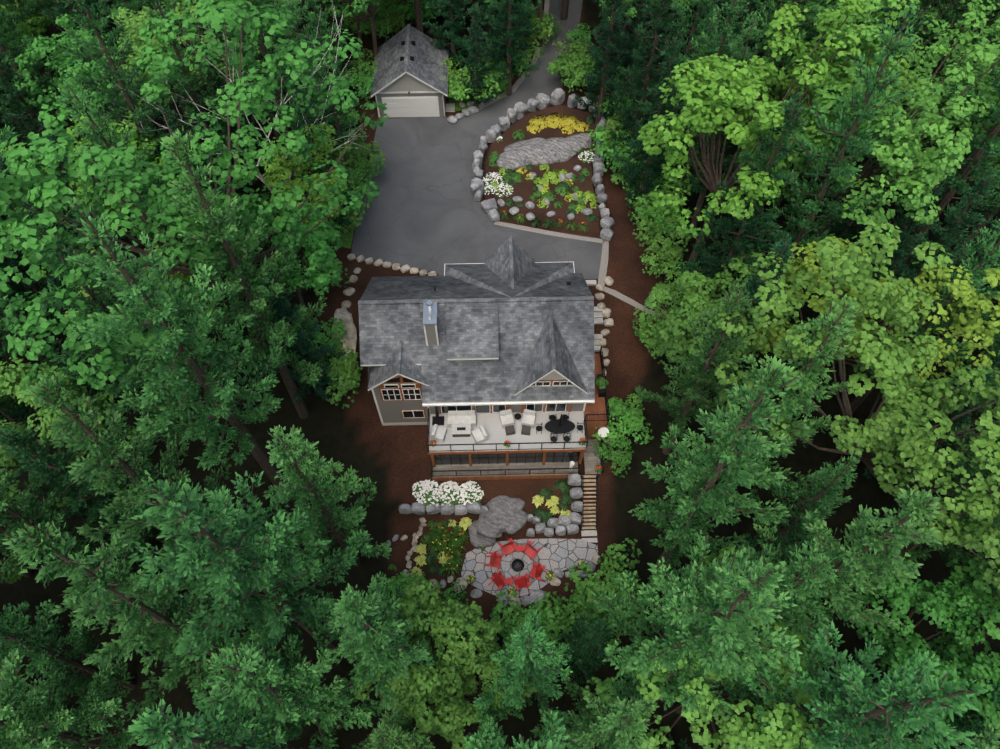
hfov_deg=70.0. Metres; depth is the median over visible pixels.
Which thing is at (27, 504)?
pine tree
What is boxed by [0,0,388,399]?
deciduous tree
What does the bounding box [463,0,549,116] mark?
gravel road edge
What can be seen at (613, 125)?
shrub
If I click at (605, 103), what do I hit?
shrub
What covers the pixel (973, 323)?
deciduous tree
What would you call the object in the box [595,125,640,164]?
shrub
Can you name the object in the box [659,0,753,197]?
pine tree
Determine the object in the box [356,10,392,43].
shrub
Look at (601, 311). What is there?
fieldstone rocks
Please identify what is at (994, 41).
pine tree
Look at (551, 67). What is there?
shrub
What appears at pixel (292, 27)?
pine tree
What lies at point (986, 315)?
pine tree
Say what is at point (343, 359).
shrub
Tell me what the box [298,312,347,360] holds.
shrub
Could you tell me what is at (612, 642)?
shrub
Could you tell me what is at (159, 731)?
pine tree
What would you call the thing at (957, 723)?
conifer tree
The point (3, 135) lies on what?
pine tree
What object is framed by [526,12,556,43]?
shrub
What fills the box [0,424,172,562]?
conifer tree
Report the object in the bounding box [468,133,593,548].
bedrock outcrops
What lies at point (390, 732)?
pine tree
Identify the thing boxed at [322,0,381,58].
deciduous tree
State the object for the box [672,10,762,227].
pine tree
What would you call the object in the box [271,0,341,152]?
pine tree
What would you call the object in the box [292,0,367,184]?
pine tree
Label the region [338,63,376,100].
shrub
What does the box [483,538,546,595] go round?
adirondack chairs
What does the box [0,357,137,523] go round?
deciduous tree
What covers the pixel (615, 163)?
shrub
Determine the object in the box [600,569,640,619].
shrub
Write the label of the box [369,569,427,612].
shrub
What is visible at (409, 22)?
pine tree
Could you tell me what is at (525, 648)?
pine tree
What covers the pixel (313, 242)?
deciduous tree
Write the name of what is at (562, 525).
granite boulders
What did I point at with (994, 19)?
pine tree
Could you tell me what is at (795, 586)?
pine tree
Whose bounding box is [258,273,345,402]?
conifer tree
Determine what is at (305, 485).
pine tree
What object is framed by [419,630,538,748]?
deciduous tree
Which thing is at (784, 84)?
deciduous tree
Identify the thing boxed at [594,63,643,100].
shrub
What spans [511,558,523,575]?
fire bowl
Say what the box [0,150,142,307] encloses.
conifer tree
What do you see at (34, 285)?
conifer tree
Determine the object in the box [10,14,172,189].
deciduous tree
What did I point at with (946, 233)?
conifer tree
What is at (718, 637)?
pine tree
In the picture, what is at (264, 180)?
birch tree
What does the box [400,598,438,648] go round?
shrub
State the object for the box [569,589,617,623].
shrub
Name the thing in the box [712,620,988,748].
pine tree
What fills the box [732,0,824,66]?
pine tree
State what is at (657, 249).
shrub
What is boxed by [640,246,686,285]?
shrub
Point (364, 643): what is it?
pine tree
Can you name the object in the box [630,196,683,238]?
shrub
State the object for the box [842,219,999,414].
pine tree
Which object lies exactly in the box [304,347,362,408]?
shrub
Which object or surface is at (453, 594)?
shrub
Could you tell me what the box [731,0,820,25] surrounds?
deciduous tree
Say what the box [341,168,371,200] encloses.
shrub
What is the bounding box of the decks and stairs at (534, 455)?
[427,346,609,542]
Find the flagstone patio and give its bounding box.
[461,538,597,596]
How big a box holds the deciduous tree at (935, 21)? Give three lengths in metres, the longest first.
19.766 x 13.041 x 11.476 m
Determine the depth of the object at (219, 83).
57.06 m
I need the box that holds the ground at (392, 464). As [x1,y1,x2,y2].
[0,0,999,748]
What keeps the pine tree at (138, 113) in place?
on the ground at (392, 464)
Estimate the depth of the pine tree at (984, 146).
46.92 m
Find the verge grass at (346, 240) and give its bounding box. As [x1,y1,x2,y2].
[333,142,367,248]
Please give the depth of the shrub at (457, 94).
66.20 m
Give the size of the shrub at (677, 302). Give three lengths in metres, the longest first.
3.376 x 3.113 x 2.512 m
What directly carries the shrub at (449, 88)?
on the ground at (392, 464)
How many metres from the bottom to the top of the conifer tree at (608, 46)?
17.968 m
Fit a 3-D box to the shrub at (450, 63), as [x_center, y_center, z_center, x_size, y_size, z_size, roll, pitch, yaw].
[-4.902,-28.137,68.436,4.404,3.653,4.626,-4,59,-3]
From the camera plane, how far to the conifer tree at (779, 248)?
42.55 m
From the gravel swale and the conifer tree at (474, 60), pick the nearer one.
the gravel swale
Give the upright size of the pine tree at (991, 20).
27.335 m
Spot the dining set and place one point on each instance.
(561, 425)
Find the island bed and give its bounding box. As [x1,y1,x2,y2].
[481,105,601,232]
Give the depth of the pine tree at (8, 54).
55.25 m
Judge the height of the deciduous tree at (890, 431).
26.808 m
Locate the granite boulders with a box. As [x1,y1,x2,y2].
[386,88,614,606]
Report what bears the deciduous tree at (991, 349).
on the ground at (392, 464)
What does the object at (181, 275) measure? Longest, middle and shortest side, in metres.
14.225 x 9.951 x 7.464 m
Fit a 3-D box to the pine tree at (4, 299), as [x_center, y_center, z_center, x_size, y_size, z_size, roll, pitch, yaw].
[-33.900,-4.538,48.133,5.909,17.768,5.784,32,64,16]
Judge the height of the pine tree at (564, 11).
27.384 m
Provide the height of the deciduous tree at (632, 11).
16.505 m
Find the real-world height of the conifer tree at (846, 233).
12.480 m
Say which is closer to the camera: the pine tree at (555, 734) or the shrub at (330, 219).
the pine tree at (555, 734)
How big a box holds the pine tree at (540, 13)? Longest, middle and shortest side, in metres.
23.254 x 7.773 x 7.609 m
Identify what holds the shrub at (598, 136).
on the ground at (392, 464)
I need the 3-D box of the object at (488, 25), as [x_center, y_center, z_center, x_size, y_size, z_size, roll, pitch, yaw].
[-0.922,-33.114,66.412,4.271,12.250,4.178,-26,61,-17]
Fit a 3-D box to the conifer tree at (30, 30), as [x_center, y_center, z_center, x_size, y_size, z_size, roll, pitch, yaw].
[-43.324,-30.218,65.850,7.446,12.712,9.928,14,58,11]
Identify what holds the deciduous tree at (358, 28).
on the ground at (392, 464)
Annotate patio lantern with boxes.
[569,461,574,469]
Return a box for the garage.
[371,24,454,116]
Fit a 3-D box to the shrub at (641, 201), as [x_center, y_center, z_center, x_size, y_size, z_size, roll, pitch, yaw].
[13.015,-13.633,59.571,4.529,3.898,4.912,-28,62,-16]
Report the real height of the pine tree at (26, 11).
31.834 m
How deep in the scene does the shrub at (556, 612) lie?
47.62 m
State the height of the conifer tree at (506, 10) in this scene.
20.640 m
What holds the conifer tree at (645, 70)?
on the ground at (392, 464)
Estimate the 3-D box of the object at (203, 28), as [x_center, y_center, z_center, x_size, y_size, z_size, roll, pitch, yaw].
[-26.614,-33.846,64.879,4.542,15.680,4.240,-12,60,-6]
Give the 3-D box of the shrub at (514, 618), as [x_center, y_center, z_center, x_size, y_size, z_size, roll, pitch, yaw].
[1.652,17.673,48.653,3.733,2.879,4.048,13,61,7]
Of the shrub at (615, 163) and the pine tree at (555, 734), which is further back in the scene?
the shrub at (615, 163)
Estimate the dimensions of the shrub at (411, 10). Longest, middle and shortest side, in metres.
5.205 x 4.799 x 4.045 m
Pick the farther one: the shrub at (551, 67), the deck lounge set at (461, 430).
the shrub at (551, 67)
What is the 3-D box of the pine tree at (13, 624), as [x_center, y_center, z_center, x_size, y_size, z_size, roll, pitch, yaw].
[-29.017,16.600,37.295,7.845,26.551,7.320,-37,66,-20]
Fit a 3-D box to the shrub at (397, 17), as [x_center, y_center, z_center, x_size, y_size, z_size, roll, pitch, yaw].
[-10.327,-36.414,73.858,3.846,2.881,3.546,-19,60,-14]
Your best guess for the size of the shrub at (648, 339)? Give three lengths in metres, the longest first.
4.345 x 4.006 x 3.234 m
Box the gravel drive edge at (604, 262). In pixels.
[598,240,608,285]
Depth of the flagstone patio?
51.91 m
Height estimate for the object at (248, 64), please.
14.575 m
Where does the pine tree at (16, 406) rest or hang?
on the ground at (392, 464)
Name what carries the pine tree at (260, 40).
on the ground at (392, 464)
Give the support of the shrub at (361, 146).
on the ground at (392, 464)
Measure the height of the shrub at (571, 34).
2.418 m
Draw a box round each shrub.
[296,247,349,291]
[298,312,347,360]
[300,218,344,245]
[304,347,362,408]
[307,338,359,382]
[329,127,385,171]
[329,186,372,233]
[332,108,361,128]
[335,4,363,35]
[335,48,376,86]
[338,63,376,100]
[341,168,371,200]
[342,0,396,28]
[342,179,361,217]
[345,148,385,182]
[346,142,371,165]
[350,14,375,38]
[350,136,365,154]
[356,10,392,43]
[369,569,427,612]
[370,0,403,22]
[375,9,405,34]
[382,5,408,30]
[391,0,430,24]
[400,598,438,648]
[411,606,433,661]
[412,0,458,23]
[427,579,482,636]
[440,58,470,89]
[447,74,463,99]
[448,64,499,101]
[471,65,507,97]
[479,53,531,93]
[482,588,560,677]
[491,12,540,53]
[501,604,548,642]
[512,0,549,30]
[512,602,545,645]
[515,40,546,65]
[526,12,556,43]
[536,580,607,665]
[542,591,592,648]
[543,17,563,37]
[546,53,593,91]
[552,37,593,67]
[554,39,608,87]
[564,538,649,618]
[565,24,590,42]
[568,59,606,88]
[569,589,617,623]
[588,125,639,175]
[592,118,630,156]
[592,397,653,445]
[593,436,633,477]
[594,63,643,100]
[595,75,648,119]
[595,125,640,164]
[596,131,659,180]
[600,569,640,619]
[604,107,663,133]
[604,611,639,645]
[608,78,655,114]
[608,393,644,431]
[611,168,641,191]
[625,178,683,222]
[627,190,682,232]
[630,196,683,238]
[632,213,691,272]
[632,309,685,356]
[633,305,688,364]
[636,163,691,197]
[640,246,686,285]
[655,280,682,311]
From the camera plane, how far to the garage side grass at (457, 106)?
69.40 m
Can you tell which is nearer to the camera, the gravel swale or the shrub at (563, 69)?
the gravel swale
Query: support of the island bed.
on the ground at (392, 464)
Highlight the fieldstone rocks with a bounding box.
[331,102,613,607]
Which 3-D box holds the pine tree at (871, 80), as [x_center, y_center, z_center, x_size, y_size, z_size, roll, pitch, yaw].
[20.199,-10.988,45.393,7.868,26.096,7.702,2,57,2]
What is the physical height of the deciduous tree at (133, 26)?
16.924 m
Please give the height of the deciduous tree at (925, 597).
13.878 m
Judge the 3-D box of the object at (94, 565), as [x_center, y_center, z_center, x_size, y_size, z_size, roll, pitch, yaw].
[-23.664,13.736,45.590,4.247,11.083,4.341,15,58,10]
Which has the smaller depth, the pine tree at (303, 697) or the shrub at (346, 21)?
the pine tree at (303, 697)
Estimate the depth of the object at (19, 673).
41.60 m
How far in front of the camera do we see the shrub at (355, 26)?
72.66 m
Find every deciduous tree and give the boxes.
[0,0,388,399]
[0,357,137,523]
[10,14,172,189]
[110,0,265,154]
[222,202,342,332]
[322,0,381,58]
[336,0,362,50]
[353,579,501,739]
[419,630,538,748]
[461,0,490,51]
[583,546,825,748]
[599,0,721,53]
[644,249,803,395]
[676,0,737,55]
[705,219,999,589]
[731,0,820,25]
[781,0,999,259]
[796,0,999,68]
[848,571,999,727]
[853,34,997,220]
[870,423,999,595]
[909,19,999,217]
[944,514,999,682]
[971,323,999,424]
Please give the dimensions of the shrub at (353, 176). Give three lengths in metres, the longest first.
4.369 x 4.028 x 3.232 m
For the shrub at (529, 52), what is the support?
on the ground at (392, 464)
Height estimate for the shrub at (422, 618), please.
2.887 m
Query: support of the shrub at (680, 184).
on the ground at (392, 464)
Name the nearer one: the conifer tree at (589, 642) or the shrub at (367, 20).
the conifer tree at (589, 642)
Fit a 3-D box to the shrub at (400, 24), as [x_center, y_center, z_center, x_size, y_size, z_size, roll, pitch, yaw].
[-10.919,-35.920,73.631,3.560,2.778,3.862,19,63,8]
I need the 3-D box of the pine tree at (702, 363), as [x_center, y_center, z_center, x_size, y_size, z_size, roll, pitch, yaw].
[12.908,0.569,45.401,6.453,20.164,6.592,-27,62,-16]
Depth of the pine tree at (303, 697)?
34.82 m
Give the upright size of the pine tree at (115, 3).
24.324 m
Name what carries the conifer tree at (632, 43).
on the ground at (392, 464)
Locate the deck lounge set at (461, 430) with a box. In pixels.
[432,406,530,436]
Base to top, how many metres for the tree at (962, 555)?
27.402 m
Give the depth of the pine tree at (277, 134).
58.67 m
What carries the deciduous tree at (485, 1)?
on the ground at (392, 464)
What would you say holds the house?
on the ground at (392, 464)
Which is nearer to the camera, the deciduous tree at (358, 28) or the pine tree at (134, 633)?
the pine tree at (134, 633)
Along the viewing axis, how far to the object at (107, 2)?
72.17 m
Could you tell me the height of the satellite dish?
2.350 m
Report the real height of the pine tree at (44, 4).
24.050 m
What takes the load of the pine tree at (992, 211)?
on the ground at (392, 464)
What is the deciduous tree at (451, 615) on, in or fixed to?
on the ground at (392, 464)
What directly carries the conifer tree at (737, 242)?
on the ground at (392, 464)
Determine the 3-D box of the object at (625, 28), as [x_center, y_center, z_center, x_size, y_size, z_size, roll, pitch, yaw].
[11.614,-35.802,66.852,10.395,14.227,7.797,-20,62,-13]
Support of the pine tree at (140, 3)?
on the ground at (392, 464)
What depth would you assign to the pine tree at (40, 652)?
40.15 m
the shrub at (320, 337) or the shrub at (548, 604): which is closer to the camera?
the shrub at (548, 604)
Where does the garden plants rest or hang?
on the ground at (392, 464)
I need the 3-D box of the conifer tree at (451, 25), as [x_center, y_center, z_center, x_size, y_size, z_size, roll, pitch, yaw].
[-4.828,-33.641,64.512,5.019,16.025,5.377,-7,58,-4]
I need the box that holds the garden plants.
[388,113,608,594]
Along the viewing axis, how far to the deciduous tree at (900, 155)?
41.90 m
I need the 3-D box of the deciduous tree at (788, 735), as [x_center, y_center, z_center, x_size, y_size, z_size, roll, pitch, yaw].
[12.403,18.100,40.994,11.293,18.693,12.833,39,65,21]
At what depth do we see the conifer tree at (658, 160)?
54.73 m
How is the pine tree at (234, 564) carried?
on the ground at (392, 464)
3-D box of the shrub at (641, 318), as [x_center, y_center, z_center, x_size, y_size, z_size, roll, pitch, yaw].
[12.235,-2.585,54.197,4.289,3.583,4.492,0,59,0]
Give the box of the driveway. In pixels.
[351,0,602,278]
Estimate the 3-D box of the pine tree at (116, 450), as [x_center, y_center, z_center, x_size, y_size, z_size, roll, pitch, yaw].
[-19.424,7.457,40.644,7.665,26.043,8.186,-23,62,-13]
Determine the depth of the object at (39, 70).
69.09 m
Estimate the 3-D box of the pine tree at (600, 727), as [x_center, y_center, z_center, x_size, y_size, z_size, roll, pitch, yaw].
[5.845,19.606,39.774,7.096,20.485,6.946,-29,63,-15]
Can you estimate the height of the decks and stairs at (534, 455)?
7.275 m
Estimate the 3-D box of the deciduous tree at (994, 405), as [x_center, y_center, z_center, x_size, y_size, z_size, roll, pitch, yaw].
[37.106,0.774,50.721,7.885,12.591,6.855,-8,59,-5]
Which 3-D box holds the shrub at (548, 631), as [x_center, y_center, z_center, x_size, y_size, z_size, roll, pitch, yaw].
[0.905,17.888,48.098,5.319,4.196,5.768,37,63,23]
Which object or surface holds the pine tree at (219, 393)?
on the ground at (392, 464)
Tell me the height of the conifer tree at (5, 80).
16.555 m
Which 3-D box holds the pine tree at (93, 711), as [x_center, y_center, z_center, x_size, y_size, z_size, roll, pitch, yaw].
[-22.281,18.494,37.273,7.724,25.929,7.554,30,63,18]
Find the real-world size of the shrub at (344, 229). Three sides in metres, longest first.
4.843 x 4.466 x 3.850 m
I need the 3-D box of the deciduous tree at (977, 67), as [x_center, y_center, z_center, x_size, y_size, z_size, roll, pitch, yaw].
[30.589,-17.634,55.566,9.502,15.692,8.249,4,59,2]
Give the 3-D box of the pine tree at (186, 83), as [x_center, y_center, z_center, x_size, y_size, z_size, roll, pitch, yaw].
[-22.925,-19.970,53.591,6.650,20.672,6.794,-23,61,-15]
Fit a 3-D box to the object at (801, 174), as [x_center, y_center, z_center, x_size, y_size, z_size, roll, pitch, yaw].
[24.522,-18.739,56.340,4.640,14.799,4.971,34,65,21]
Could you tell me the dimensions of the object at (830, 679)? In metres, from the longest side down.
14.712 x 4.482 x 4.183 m
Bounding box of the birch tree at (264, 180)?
[110,3,367,195]
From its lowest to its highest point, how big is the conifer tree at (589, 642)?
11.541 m
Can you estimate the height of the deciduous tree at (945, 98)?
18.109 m
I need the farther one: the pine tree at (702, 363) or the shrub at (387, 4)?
the shrub at (387, 4)
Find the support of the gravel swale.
on the ground at (392, 464)
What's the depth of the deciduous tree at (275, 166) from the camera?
50.78 m
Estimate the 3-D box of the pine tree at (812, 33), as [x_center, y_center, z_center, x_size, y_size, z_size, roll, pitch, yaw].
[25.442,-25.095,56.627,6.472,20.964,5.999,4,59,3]
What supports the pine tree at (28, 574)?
on the ground at (392, 464)
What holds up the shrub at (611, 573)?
on the ground at (392, 464)
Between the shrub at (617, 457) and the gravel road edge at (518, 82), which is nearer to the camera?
the shrub at (617, 457)
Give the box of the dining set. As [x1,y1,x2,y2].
[536,413,583,443]
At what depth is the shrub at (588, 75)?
68.27 m
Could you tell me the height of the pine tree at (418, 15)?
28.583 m
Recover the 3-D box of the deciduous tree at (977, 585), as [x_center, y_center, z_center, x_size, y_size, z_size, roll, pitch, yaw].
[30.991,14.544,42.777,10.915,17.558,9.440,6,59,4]
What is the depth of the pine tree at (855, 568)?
32.60 m
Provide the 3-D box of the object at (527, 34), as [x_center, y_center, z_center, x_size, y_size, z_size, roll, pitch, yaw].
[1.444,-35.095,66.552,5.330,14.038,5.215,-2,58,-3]
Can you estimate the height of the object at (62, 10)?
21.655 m
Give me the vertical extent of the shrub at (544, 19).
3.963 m
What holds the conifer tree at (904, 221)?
on the ground at (392, 464)
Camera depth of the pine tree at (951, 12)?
55.08 m
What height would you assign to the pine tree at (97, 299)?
25.371 m
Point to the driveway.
(426, 212)
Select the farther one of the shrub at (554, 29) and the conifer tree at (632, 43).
the shrub at (554, 29)
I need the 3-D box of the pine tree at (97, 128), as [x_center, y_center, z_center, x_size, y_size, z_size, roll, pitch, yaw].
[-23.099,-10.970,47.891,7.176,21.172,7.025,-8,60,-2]
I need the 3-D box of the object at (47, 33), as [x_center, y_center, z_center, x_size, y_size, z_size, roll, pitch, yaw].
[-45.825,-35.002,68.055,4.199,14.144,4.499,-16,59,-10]
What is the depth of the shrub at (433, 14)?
72.34 m
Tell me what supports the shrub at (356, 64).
on the ground at (392, 464)
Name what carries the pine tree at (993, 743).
on the ground at (392, 464)
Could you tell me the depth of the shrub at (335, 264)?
55.40 m
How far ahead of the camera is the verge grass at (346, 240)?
60.36 m
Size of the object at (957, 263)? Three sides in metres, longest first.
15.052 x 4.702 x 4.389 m
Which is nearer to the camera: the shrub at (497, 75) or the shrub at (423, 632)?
the shrub at (423, 632)
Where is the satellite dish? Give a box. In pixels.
[598,427,608,438]
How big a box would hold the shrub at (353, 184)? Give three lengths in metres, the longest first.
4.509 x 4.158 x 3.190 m
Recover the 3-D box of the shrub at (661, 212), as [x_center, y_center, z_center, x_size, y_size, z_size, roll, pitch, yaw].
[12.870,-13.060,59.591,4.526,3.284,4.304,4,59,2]
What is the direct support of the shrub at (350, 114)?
on the ground at (392, 464)
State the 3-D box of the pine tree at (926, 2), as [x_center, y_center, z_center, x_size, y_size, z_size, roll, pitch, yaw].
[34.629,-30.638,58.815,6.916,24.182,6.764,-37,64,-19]
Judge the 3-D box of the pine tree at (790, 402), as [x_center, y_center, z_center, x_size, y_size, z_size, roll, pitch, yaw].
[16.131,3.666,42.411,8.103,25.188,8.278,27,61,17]
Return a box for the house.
[358,236,594,425]
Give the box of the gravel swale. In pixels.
[602,286,658,317]
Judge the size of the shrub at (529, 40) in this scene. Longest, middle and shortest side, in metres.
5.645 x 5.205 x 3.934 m
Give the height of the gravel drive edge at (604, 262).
0.001 m
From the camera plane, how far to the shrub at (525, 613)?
49.12 m
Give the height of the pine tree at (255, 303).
27.242 m
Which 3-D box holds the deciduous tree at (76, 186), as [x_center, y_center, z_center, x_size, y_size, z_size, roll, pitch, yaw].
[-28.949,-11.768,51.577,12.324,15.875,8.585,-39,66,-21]
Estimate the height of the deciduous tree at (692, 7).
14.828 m
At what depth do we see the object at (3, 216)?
56.12 m
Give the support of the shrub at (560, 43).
on the ground at (392, 464)
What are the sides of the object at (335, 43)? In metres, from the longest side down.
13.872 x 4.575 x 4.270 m
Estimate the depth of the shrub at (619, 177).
61.50 m
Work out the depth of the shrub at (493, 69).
67.99 m
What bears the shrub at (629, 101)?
on the ground at (392, 464)
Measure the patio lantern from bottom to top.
0.950 m
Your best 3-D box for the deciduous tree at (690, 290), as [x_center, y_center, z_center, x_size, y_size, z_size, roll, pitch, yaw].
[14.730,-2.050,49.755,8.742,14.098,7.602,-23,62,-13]
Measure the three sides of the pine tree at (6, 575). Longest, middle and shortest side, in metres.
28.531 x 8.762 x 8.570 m
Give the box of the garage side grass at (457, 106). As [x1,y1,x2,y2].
[449,66,514,110]
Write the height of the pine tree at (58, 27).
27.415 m
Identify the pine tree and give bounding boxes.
[0,0,65,129]
[0,5,54,115]
[0,124,65,255]
[0,275,57,369]
[0,373,49,477]
[0,467,110,587]
[0,505,31,577]
[0,553,51,641]
[0,599,135,718]
[0,609,73,710]
[0,648,150,748]
[2,0,92,59]
[2,520,254,718]
[26,370,250,564]
[28,224,233,453]
[47,2,62,28]
[56,78,208,304]
[61,0,198,231]
[62,188,293,496]
[100,0,190,120]
[104,0,170,95]
[127,662,316,748]
[128,469,372,674]
[144,0,252,196]
[160,127,326,418]
[201,4,284,145]
[201,624,385,748]
[204,0,332,202]
[246,0,328,109]
[264,424,391,587]
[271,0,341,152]
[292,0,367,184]
[323,571,460,710]
[351,689,434,748]
[405,0,414,25]
[414,0,423,32]
[463,703,594,748]
[473,609,573,726]
[530,677,659,748]
[536,0,542,46]
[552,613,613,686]
[560,0,568,19]
[590,530,802,720]
[628,356,800,590]
[635,278,754,454]
[650,0,733,107]
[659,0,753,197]
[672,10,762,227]
[693,294,864,502]
[711,537,840,684]
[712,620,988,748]
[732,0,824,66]
[732,484,943,664]
[733,0,843,171]
[742,1,919,286]
[742,454,860,559]
[782,0,868,70]
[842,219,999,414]
[872,0,964,41]
[888,63,999,281]
[903,723,999,748]
[907,0,999,111]
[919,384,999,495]
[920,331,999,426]
[932,0,999,80]
[949,14,999,184]
[950,135,999,264]
[965,312,998,371]
[989,24,999,48]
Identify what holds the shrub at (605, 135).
on the ground at (392, 464)
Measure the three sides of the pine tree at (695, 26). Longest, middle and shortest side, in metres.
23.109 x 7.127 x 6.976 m
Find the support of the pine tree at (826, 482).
on the ground at (392, 464)
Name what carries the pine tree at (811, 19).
on the ground at (392, 464)
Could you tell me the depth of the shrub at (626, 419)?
52.52 m
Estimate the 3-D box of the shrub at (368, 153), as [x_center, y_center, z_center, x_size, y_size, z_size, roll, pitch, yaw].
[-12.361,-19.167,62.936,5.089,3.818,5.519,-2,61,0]
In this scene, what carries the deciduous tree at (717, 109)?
on the ground at (392, 464)
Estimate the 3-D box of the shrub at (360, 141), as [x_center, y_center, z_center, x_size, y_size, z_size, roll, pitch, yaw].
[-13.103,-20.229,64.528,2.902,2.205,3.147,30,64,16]
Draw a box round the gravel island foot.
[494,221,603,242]
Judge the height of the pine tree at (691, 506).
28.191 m

